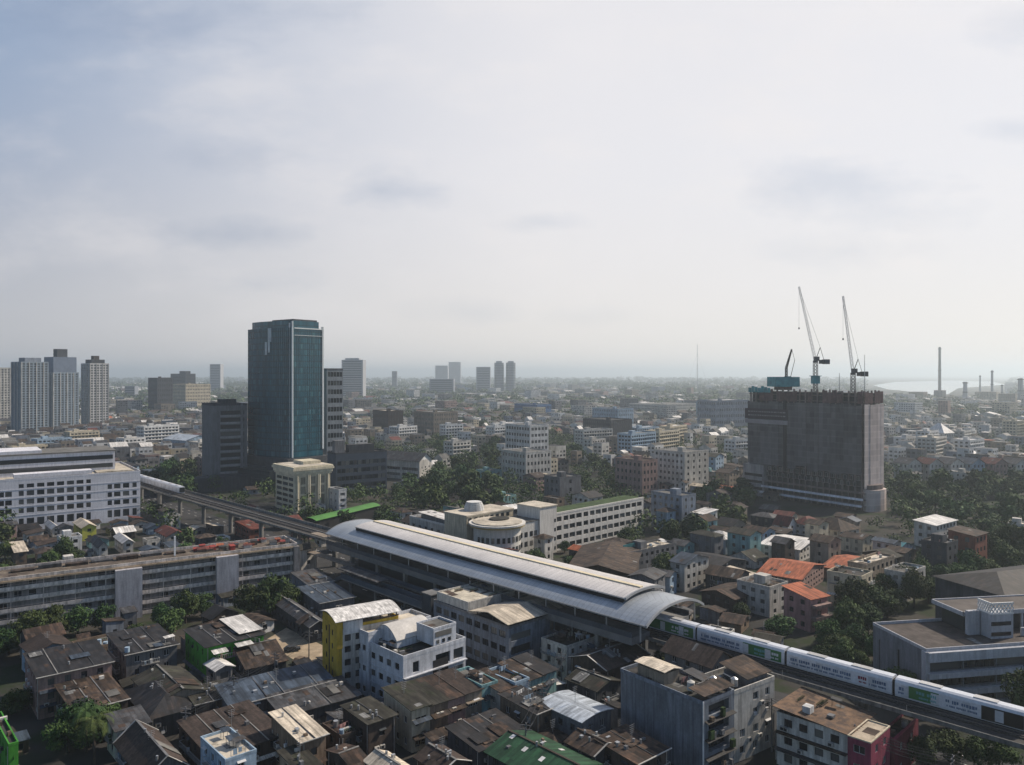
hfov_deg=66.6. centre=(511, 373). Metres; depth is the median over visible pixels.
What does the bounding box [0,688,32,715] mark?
tree
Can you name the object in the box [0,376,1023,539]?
distant trees
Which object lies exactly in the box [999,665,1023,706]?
tree
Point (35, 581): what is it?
window
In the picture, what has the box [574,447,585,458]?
tree
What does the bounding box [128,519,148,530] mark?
house
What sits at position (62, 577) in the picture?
window
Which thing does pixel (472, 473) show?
tree
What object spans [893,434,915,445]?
apartment block
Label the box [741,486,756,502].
tree
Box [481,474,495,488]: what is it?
tree
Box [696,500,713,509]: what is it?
house
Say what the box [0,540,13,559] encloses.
tree
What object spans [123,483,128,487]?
window
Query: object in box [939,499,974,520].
tree
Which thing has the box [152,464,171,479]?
tree
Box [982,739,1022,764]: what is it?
tree
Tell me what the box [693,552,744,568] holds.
house
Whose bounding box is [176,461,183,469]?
tree
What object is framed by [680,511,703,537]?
tree
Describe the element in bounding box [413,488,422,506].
tree
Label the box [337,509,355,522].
tree
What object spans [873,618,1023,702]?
institute building
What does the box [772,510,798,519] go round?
house
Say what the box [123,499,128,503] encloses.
window
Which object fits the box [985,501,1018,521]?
tree
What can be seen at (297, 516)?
house
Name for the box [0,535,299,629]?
apartment slab
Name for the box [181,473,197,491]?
tree
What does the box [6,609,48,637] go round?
tree
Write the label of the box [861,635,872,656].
tree
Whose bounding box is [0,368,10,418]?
apartment tower
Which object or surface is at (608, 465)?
tree
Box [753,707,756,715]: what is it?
window
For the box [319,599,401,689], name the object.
stairwell block
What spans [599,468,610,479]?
tree
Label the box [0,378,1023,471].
distant city
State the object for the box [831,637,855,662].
tree
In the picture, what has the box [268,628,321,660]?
yard
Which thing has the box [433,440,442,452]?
tree
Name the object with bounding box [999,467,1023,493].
tree
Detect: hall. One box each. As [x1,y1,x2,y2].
[162,433,201,442]
[214,660,335,714]
[483,729,603,764]
[542,686,613,734]
[569,540,641,577]
[934,565,1023,617]
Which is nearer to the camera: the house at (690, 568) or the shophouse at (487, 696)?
the shophouse at (487, 696)
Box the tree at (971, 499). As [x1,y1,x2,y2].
[963,496,977,511]
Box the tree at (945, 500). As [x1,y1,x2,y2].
[938,497,958,514]
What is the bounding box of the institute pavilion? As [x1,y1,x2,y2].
[931,594,1023,638]
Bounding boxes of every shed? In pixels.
[14,729,30,756]
[76,632,90,639]
[101,617,124,633]
[118,674,135,703]
[119,605,137,628]
[180,635,184,652]
[188,669,203,682]
[188,676,221,714]
[197,620,213,625]
[264,675,362,725]
[290,568,334,586]
[293,657,311,664]
[296,581,356,618]
[316,656,321,664]
[325,710,342,720]
[423,727,447,746]
[472,664,489,669]
[556,680,566,691]
[604,701,620,728]
[674,601,693,617]
[699,605,711,620]
[707,605,726,625]
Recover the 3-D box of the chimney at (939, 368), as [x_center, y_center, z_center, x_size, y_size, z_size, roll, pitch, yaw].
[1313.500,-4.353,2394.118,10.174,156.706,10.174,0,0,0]
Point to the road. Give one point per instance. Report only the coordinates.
(190, 517)
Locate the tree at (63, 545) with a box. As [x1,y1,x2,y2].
[52,535,74,559]
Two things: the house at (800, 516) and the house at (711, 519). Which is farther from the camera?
the house at (800, 516)
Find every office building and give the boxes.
[125,386,137,395]
[193,399,250,492]
[323,368,342,454]
[327,440,386,496]
[373,408,402,428]
[429,379,454,394]
[505,422,548,449]
[583,417,631,434]
[592,406,633,423]
[697,398,747,429]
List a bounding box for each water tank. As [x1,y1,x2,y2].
[687,680,694,692]
[731,676,737,687]
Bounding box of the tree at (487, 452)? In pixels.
[482,448,500,457]
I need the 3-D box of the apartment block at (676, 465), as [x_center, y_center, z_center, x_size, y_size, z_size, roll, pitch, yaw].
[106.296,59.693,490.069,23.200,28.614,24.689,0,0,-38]
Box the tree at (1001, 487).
[994,478,1013,493]
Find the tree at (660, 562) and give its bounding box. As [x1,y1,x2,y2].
[651,551,673,569]
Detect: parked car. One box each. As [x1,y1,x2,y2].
[284,645,300,652]
[292,656,306,663]
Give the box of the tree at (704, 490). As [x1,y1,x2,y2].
[696,485,715,500]
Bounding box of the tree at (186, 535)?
[175,527,196,542]
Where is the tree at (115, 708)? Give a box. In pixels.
[88,702,121,735]
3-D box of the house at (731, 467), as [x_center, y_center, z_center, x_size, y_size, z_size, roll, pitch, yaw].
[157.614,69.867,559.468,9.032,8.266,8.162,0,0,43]
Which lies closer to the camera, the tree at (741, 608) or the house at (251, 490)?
the tree at (741, 608)
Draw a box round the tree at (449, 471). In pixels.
[445,469,455,482]
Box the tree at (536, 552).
[525,548,546,558]
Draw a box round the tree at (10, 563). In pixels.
[0,559,15,565]
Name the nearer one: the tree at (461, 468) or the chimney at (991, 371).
the tree at (461, 468)
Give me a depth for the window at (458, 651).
180.90 m
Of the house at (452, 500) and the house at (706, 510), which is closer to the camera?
the house at (706, 510)
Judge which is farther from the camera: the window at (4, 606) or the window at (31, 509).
the window at (31, 509)
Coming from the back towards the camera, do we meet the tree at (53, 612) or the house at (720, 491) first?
the house at (720, 491)
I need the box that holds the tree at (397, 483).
[390,482,405,494]
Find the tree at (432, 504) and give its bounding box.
[430,491,448,507]
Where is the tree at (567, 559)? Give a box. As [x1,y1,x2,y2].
[562,555,573,563]
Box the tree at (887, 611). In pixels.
[874,594,903,617]
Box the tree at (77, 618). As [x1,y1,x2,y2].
[61,604,93,633]
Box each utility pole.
[181,677,233,719]
[229,654,278,685]
[271,632,312,669]
[306,632,311,657]
[520,689,546,735]
[537,654,565,695]
[557,650,566,680]
[769,698,821,751]
[854,724,951,764]
[950,754,975,764]
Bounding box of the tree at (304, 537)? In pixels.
[300,535,313,542]
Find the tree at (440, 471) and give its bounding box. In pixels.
[426,468,445,479]
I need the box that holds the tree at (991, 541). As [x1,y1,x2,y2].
[987,533,1004,558]
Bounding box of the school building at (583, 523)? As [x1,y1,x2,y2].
[443,495,643,553]
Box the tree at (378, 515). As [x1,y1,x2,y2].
[372,508,383,519]
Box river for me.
[874,380,1004,394]
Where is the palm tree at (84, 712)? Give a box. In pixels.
[67,702,104,752]
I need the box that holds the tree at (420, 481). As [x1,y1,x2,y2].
[416,476,427,485]
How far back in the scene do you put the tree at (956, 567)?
262.29 m
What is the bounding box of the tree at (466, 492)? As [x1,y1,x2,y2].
[457,483,481,505]
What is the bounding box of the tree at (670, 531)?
[658,519,681,540]
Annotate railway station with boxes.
[306,519,703,650]
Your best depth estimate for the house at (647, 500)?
429.83 m
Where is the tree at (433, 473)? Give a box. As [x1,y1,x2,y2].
[423,471,446,485]
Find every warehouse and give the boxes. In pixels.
[387,451,432,479]
[514,403,550,412]
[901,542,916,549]
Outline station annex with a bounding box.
[304,503,380,527]
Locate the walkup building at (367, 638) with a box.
[359,609,430,696]
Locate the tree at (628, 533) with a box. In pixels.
[616,526,636,542]
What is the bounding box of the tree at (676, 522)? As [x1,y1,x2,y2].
[669,518,680,533]
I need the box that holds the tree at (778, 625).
[763,614,796,638]
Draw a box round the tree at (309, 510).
[304,505,314,518]
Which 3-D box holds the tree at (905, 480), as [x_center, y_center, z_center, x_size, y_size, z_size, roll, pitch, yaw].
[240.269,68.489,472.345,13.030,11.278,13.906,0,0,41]
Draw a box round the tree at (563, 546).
[558,540,570,552]
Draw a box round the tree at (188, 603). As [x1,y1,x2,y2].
[169,588,200,623]
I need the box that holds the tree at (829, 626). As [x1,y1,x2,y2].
[813,618,842,644]
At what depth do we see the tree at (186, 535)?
333.39 m
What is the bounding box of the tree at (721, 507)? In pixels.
[709,503,729,518]
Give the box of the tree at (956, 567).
[946,562,973,573]
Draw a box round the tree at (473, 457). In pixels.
[466,451,479,470]
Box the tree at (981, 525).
[971,516,1008,533]
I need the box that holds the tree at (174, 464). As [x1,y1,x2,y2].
[169,456,177,467]
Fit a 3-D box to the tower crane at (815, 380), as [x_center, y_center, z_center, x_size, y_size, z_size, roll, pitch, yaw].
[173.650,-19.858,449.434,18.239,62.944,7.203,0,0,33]
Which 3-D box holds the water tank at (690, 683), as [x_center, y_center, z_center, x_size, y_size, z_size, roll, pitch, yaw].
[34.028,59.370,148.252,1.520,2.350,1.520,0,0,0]
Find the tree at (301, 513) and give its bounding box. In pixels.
[297,509,305,518]
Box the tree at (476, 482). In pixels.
[466,478,483,488]
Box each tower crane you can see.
[798,287,829,391]
[842,296,867,392]
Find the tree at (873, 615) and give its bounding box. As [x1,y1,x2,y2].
[857,602,882,633]
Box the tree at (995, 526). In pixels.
[986,523,1005,538]
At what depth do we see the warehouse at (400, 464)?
550.77 m
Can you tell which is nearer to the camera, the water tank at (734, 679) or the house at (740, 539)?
the water tank at (734, 679)
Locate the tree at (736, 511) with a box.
[723,504,747,522]
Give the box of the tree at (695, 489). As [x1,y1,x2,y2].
[691,487,705,500]
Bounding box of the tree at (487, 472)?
[481,470,491,477]
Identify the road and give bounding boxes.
[140,492,1017,764]
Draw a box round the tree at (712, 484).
[702,480,721,488]
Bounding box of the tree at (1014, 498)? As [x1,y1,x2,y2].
[998,488,1023,517]
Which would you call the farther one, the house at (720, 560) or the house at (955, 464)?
the house at (955, 464)
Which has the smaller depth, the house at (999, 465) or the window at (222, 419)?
the window at (222, 419)
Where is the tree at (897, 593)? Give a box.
[881,588,909,607]
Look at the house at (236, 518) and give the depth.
381.29 m
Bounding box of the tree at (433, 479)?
[424,473,443,486]
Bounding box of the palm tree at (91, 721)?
[71,711,114,763]
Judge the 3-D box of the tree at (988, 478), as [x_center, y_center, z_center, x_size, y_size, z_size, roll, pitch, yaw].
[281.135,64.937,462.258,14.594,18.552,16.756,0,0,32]
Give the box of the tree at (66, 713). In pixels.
[55,697,106,742]
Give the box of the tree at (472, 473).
[463,469,482,486]
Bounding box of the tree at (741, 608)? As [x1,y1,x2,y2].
[731,602,750,614]
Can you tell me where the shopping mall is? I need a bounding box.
[0,445,139,528]
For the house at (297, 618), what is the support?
on the ground at (12, 674)
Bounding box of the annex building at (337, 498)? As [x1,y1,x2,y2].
[329,486,346,510]
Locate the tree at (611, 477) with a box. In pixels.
[605,474,614,490]
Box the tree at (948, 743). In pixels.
[926,728,968,762]
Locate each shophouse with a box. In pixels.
[381,681,432,752]
[405,677,451,730]
[420,667,467,724]
[433,665,484,717]
[456,666,497,711]
[468,666,517,709]
[490,656,531,689]
[497,658,545,694]
[511,651,558,696]
[737,572,787,617]
[772,687,876,764]
[847,719,889,764]
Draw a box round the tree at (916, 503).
[902,498,926,514]
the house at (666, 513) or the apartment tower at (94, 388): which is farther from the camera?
the apartment tower at (94, 388)
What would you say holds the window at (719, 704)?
in the apartment block at (660, 702)
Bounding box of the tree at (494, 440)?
[487,435,499,447]
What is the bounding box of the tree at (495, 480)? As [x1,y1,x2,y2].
[489,473,503,488]
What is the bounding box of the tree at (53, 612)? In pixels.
[42,604,71,629]
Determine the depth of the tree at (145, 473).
495.68 m
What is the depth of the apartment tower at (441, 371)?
4522.22 m
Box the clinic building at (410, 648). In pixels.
[370,615,467,697]
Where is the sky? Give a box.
[0,0,1023,375]
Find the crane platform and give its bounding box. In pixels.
[767,376,799,389]
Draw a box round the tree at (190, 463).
[182,457,197,473]
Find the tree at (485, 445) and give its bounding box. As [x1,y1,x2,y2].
[480,442,489,452]
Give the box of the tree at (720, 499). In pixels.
[710,493,732,506]
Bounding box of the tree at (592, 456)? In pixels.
[585,452,602,470]
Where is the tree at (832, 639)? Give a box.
[822,633,856,654]
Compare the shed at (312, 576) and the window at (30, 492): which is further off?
the window at (30, 492)
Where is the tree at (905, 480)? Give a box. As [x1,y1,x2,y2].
[900,478,920,492]
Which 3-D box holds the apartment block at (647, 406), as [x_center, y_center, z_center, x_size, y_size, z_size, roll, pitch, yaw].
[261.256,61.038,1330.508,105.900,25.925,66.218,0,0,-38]
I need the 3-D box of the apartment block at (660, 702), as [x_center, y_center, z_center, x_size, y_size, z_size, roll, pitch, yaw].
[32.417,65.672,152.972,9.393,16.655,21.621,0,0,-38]
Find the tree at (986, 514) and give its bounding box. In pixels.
[981,511,999,523]
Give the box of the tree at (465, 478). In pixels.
[454,473,473,496]
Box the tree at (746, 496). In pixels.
[735,487,756,505]
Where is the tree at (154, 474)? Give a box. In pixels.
[148,470,165,478]
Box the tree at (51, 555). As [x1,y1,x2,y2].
[41,548,60,561]
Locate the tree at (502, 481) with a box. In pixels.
[494,474,507,489]
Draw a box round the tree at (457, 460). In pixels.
[447,453,468,468]
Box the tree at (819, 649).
[811,644,832,656]
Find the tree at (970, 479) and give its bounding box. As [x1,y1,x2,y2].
[965,470,979,492]
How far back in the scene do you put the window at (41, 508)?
371.55 m
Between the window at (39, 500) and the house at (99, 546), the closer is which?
the house at (99, 546)
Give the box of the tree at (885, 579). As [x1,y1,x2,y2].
[873,573,897,592]
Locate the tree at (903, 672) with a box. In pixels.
[882,666,918,679]
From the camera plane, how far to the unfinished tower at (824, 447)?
440.43 m
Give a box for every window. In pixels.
[0,592,6,598]
[0,603,6,609]
[0,614,6,620]
[5,492,11,496]
[5,500,11,505]
[14,590,21,596]
[14,612,20,618]
[27,490,33,494]
[27,499,33,503]
[27,507,33,512]
[27,517,33,522]
[28,580,36,584]
[28,589,36,594]
[37,489,43,494]
[37,498,43,502]
[37,506,43,511]
[37,517,43,523]
[44,597,50,603]
[47,489,53,493]
[47,497,53,501]
[47,505,53,510]
[47,516,53,522]
[48,678,53,684]
[48,692,53,698]
[48,706,53,712]
[57,488,63,492]
[57,496,63,500]
[57,505,63,509]
[57,515,63,522]
[57,576,64,580]
[57,585,64,591]
[65,674,70,680]
[67,487,73,491]
[67,495,73,500]
[67,504,73,508]
[67,514,73,521]
[77,503,82,507]
[77,513,82,518]
[81,671,86,677]
[84,581,91,587]
[84,602,91,608]
[86,512,90,519]
[97,667,102,674]
[98,580,104,585]
[114,509,119,516]
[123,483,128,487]
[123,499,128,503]
[123,509,128,515]
[132,508,136,514]
[149,573,155,578]
[149,652,154,658]
[161,726,166,733]
[162,591,168,597]
[186,578,192,583]
[198,567,203,572]
[209,566,215,571]
[220,671,227,678]
[221,411,239,414]
[221,418,239,421]
[221,425,239,428]
[221,432,239,435]
[221,439,239,442]
[221,446,239,449]
[221,453,239,456]
[221,460,239,464]
[221,467,238,471]
[237,759,245,764]
[243,571,248,576]
[254,560,259,565]
[270,739,275,747]
[270,756,275,762]
[301,477,304,484]
[311,476,314,483]
[311,747,316,754]
[320,716,324,722]
[345,634,350,640]
[345,645,350,652]
[345,658,350,665]
[345,671,350,677]
[379,727,386,735]
[387,466,399,469]
[387,472,399,475]
[402,467,417,470]
[413,661,417,671]
[435,628,451,637]
[436,651,448,660]
[437,606,441,613]
[444,609,448,616]
[451,612,455,618]
[454,647,461,658]
[459,615,463,621]
[459,629,463,635]
[467,618,471,624]
[467,632,471,639]
[467,646,471,653]
[475,621,479,627]
[475,635,479,642]
[475,649,479,656]
[483,623,487,630]
[483,638,487,645]
[483,653,487,660]
[491,626,496,634]
[491,641,496,649]
[491,656,496,664]
[499,629,504,637]
[499,644,504,652]
[511,629,529,640]
[511,642,529,654]
[606,752,610,760]
[709,700,723,711]
[709,719,723,729]
[709,737,723,747]
[709,756,723,764]
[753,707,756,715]
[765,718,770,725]
[784,718,791,727]
[784,736,791,745]
[784,753,791,763]
[799,723,806,732]
[799,742,806,750]
[799,759,806,764]
[815,729,822,738]
[815,747,822,756]
[831,734,838,743]
[831,753,838,762]
[854,744,864,754]
[879,639,879,669]
[930,661,960,670]
[930,678,960,685]
[964,659,993,667]
[964,675,993,683]
[977,693,993,697]
[991,621,1010,625]
[991,631,1010,636]
[997,656,1023,665]
[997,674,1016,681]
[997,691,1012,697]
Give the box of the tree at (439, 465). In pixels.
[428,461,447,474]
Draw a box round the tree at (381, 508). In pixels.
[377,504,387,512]
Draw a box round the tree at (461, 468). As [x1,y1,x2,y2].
[450,464,467,480]
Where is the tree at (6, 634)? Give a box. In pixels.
[0,626,16,652]
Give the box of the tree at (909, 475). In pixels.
[896,469,922,479]
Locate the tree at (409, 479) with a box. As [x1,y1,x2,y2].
[400,472,418,487]
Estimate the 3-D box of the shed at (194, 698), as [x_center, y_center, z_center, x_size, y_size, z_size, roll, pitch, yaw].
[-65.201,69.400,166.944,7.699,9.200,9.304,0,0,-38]
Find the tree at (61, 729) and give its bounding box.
[40,716,91,752]
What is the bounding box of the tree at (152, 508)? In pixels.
[145,503,162,517]
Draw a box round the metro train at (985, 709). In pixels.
[648,613,1023,730]
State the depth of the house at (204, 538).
321.26 m
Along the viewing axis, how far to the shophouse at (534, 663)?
173.81 m
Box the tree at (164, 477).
[160,474,172,481]
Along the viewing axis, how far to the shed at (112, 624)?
219.92 m
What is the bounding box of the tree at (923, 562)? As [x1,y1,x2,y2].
[911,555,934,578]
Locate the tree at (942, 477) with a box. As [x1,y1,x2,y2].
[925,467,959,498]
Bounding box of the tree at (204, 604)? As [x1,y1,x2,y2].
[190,592,213,617]
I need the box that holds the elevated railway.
[140,482,1023,749]
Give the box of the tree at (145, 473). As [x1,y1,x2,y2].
[140,471,150,476]
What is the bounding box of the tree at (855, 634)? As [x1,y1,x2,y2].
[840,623,869,650]
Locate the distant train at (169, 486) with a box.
[140,474,184,493]
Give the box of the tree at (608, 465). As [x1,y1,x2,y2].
[599,459,612,470]
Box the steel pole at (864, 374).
[864,355,866,392]
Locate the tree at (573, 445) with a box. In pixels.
[568,442,579,455]
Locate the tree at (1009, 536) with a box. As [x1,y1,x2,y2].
[994,519,1023,551]
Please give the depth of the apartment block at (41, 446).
657.30 m
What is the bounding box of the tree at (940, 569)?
[926,563,951,578]
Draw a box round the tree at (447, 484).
[444,480,456,495]
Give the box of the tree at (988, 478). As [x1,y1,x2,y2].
[973,468,999,497]
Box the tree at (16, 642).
[0,629,19,655]
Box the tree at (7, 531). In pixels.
[0,522,16,541]
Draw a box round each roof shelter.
[11,567,34,572]
[38,562,61,568]
[65,560,87,566]
[91,558,112,562]
[116,554,137,560]
[140,551,161,556]
[164,550,185,554]
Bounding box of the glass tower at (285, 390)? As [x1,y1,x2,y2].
[237,319,326,490]
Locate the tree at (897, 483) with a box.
[888,479,904,493]
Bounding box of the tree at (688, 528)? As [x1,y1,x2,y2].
[683,525,694,539]
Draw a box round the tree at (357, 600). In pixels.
[354,594,360,604]
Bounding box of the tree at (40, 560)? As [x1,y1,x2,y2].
[35,557,48,562]
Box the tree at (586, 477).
[577,471,591,485]
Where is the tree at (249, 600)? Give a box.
[230,584,269,612]
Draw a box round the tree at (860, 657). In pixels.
[853,649,871,664]
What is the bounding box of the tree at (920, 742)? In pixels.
[906,734,937,764]
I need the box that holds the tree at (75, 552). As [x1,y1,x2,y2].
[65,548,84,557]
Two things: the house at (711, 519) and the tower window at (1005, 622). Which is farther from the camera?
the house at (711, 519)
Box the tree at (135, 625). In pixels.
[127,622,143,628]
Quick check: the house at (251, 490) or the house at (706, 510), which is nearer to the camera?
the house at (706, 510)
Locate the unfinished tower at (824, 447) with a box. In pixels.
[743,386,885,511]
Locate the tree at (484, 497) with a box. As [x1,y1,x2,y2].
[469,488,492,504]
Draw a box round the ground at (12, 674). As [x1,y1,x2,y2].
[0,376,1023,764]
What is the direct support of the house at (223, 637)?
on the ground at (12, 674)
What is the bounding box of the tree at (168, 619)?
[154,607,186,633]
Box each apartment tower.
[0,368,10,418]
[11,358,48,432]
[44,349,78,427]
[81,356,108,424]
[210,364,223,390]
[342,358,365,396]
[392,371,396,388]
[435,365,448,378]
[449,362,460,383]
[476,367,490,390]
[494,361,503,390]
[506,361,515,391]
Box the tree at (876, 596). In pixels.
[863,584,898,615]
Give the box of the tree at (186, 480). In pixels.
[167,474,193,489]
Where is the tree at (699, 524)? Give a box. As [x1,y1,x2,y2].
[683,520,709,530]
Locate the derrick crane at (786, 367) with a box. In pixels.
[785,349,794,376]
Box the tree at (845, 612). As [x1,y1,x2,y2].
[830,596,866,635]
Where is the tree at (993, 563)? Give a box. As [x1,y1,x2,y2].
[983,558,1001,567]
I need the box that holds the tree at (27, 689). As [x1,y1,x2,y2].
[14,686,32,708]
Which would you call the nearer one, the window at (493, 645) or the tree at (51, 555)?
the window at (493, 645)
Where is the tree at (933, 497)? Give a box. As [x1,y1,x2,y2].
[923,490,943,513]
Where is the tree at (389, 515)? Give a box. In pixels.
[381,511,394,520]
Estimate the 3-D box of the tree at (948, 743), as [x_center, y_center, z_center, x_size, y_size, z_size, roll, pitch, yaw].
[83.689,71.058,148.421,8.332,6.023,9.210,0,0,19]
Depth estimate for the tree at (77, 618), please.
219.36 m
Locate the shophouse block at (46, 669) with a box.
[22,639,114,719]
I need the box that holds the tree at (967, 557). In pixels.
[955,549,987,570]
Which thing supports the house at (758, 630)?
on the ground at (12, 674)
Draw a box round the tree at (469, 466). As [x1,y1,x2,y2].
[465,462,474,469]
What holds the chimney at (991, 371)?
on the ground at (12, 674)
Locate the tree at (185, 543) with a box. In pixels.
[177,541,191,546]
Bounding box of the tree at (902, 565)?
[895,562,911,568]
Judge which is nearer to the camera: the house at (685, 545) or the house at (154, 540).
the house at (685, 545)
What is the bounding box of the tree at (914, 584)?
[900,566,928,607]
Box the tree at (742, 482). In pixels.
[734,477,752,489]
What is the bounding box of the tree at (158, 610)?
[150,601,170,622]
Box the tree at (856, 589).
[833,575,873,610]
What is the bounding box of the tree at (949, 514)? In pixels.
[940,508,967,526]
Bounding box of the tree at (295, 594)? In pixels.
[277,583,303,603]
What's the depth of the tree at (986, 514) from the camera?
360.76 m
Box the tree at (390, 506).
[383,505,394,512]
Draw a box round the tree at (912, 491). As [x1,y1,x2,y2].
[899,480,924,504]
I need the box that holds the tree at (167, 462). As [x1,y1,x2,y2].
[159,459,172,469]
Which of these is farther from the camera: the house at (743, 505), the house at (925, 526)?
the house at (743, 505)
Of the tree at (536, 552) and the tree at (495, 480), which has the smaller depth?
the tree at (536, 552)
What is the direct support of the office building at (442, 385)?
on the ground at (12, 674)
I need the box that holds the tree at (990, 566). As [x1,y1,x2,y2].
[979,563,998,569]
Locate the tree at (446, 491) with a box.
[441,485,449,496]
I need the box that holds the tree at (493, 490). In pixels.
[490,484,502,503]
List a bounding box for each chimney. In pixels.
[938,347,941,389]
[962,382,967,397]
[979,375,980,391]
[990,370,993,391]
[1017,378,1023,399]
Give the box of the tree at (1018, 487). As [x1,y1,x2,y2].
[1003,477,1023,493]
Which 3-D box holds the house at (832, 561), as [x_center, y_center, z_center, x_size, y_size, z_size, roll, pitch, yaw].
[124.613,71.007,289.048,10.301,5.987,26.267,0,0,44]
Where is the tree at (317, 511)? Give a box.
[311,507,325,514]
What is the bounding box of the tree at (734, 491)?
[727,487,740,500]
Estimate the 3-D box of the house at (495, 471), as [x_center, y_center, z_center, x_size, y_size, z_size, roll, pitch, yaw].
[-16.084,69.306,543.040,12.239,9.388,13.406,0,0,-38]
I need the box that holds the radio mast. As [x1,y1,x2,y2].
[695,353,699,390]
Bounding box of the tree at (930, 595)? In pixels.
[924,575,934,603]
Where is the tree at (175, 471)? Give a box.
[167,467,183,477]
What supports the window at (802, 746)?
in the shophouse at (804, 738)
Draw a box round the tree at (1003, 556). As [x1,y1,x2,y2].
[986,540,1020,567]
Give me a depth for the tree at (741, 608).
233.64 m
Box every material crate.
[197,547,207,551]
[205,547,213,551]
[219,545,226,549]
[228,544,235,550]
[243,543,252,548]
[250,539,257,544]
[259,537,266,542]
[269,540,276,544]
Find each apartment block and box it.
[7,443,47,448]
[31,436,71,443]
[64,429,99,438]
[116,435,145,442]
[124,462,138,468]
[127,456,146,469]
[137,423,178,441]
[148,377,172,409]
[171,371,195,383]
[173,383,209,409]
[189,439,201,448]
[194,456,201,474]
[389,424,417,436]
[414,410,457,440]
[440,422,462,440]
[443,438,470,459]
[486,424,504,435]
[491,421,522,425]
[501,447,550,481]
[544,471,580,504]
[551,458,557,473]
[574,427,612,447]
[583,436,605,447]
[615,453,631,456]
[615,455,657,496]
[617,430,655,452]
[620,656,736,764]
[629,402,695,410]
[632,425,658,430]
[633,451,650,457]
[645,428,679,447]
[651,488,695,526]
[654,446,708,492]
[659,423,687,442]
[705,654,774,763]
[709,453,724,469]
[724,436,747,455]
[847,552,893,589]
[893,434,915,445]
[916,428,939,436]
[916,434,947,455]
[921,422,936,429]
[921,532,957,568]
[944,424,956,429]
[947,525,989,559]
[952,428,970,437]
[952,437,984,450]
[964,453,988,458]
[1002,418,1023,435]
[1004,453,1023,457]
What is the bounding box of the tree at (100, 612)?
[90,603,116,627]
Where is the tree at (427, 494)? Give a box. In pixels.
[415,482,442,508]
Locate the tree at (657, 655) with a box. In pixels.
[651,649,664,660]
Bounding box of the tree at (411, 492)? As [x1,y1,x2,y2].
[408,484,420,502]
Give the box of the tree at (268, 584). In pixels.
[256,572,290,614]
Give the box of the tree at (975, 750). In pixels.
[959,735,989,764]
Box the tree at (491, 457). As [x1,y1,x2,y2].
[486,454,499,467]
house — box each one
[0,520,18,538]
[0,711,18,764]
[9,540,28,564]
[17,522,41,536]
[18,622,66,658]
[18,631,71,671]
[22,528,44,541]
[27,534,49,547]
[33,538,56,548]
[33,547,52,559]
[43,519,56,536]
[54,672,130,738]
[56,523,73,534]
[56,554,84,560]
[57,529,81,549]
[71,634,107,651]
[72,517,97,540]
[80,548,92,557]
[84,534,110,547]
[89,519,101,528]
[90,535,107,556]
[104,704,151,761]
[105,523,127,535]
[105,623,179,684]
[109,519,129,525]
[109,525,136,538]
[113,532,133,553]
[113,719,189,764]
[124,680,199,736]
[128,516,141,522]
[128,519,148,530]
[130,664,207,698]
[138,545,160,551]
[141,522,159,534]
[143,536,159,546]
[154,525,183,544]
[157,507,174,523]
[163,541,179,548]
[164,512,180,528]
[176,700,278,764]
[182,614,265,682]
[189,525,205,534]
[193,533,215,544]
[199,602,240,622]
[200,726,256,764]
[203,657,235,682]
[205,540,228,543]
[206,523,224,534]
[215,590,240,606]
[216,534,229,539]
[232,637,288,679]
[233,519,264,539]
[234,516,247,520]
[243,485,259,494]
[243,613,276,632]
[247,504,266,510]
[268,704,329,764]
[273,514,303,530]
[273,595,321,642]
[276,737,323,764]
[285,535,303,544]
[290,533,311,539]
[298,542,318,569]
[315,503,325,510]
[315,539,325,546]
[322,708,355,759]
[324,743,366,764]
[339,696,398,755]
[363,748,408,764]
[375,698,383,703]
[379,597,402,607]
[390,507,412,522]
[400,514,410,524]
[409,510,443,533]
[412,508,429,514]
[413,736,471,764]
[433,579,568,666]
[442,505,460,509]
[444,708,526,764]
[446,498,463,507]
[476,467,501,478]
[493,491,515,503]
[495,501,509,505]
[497,681,552,732]
[500,547,518,551]
[502,504,516,515]
[523,472,544,490]
[533,533,553,559]
[538,719,569,746]
[540,623,601,682]
[544,495,564,506]
[551,457,568,472]
[563,728,610,764]
[564,667,620,704]
[567,544,580,555]
[568,638,650,679]
[571,490,603,503]
[593,724,671,764]
[604,537,631,543]
[623,538,676,568]
[628,564,666,591]
[643,498,650,503]
[643,502,650,517]
[648,567,677,593]
[655,507,677,533]
[659,482,672,489]
[660,635,732,672]
[668,551,710,591]
[671,538,696,554]
[678,605,693,620]
[680,480,688,491]
[688,530,723,554]
[689,483,706,492]
[691,507,718,517]
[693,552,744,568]
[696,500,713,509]
[698,513,718,530]
[700,582,748,612]
[703,564,751,588]
[706,488,732,501]
[708,525,728,531]
[709,472,714,480]
[709,621,734,631]
[714,530,726,554]
[715,468,740,486]
[717,516,746,527]
[718,612,751,633]
[723,465,738,470]
[724,463,742,475]
[725,526,762,555]
[726,503,747,524]
[728,565,754,574]
[729,548,768,568]
[743,524,775,541]
[751,512,776,526]
[751,623,776,634]
[753,632,785,644]
[756,558,825,587]
[758,504,781,512]
[761,491,780,500]
[761,534,809,560]
[768,526,793,534]
[769,535,795,559]
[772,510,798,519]
[772,514,796,534]
[781,581,832,632]
[796,516,817,534]
[798,515,823,519]
[803,518,829,537]
[807,533,841,563]
[821,517,861,538]
[823,554,860,578]
[826,565,874,602]
[833,512,856,518]
[839,531,874,553]
[840,515,861,532]
[860,548,902,563]
[871,536,902,548]
[884,562,925,601]
[886,545,918,562]
[889,714,917,764]
[893,457,922,477]
[913,514,957,546]
[917,457,943,480]
[929,423,953,441]
[938,457,964,472]
[954,468,969,480]
[959,457,985,471]
[981,457,1008,475]
[1002,457,1023,472]
[1008,517,1023,529]

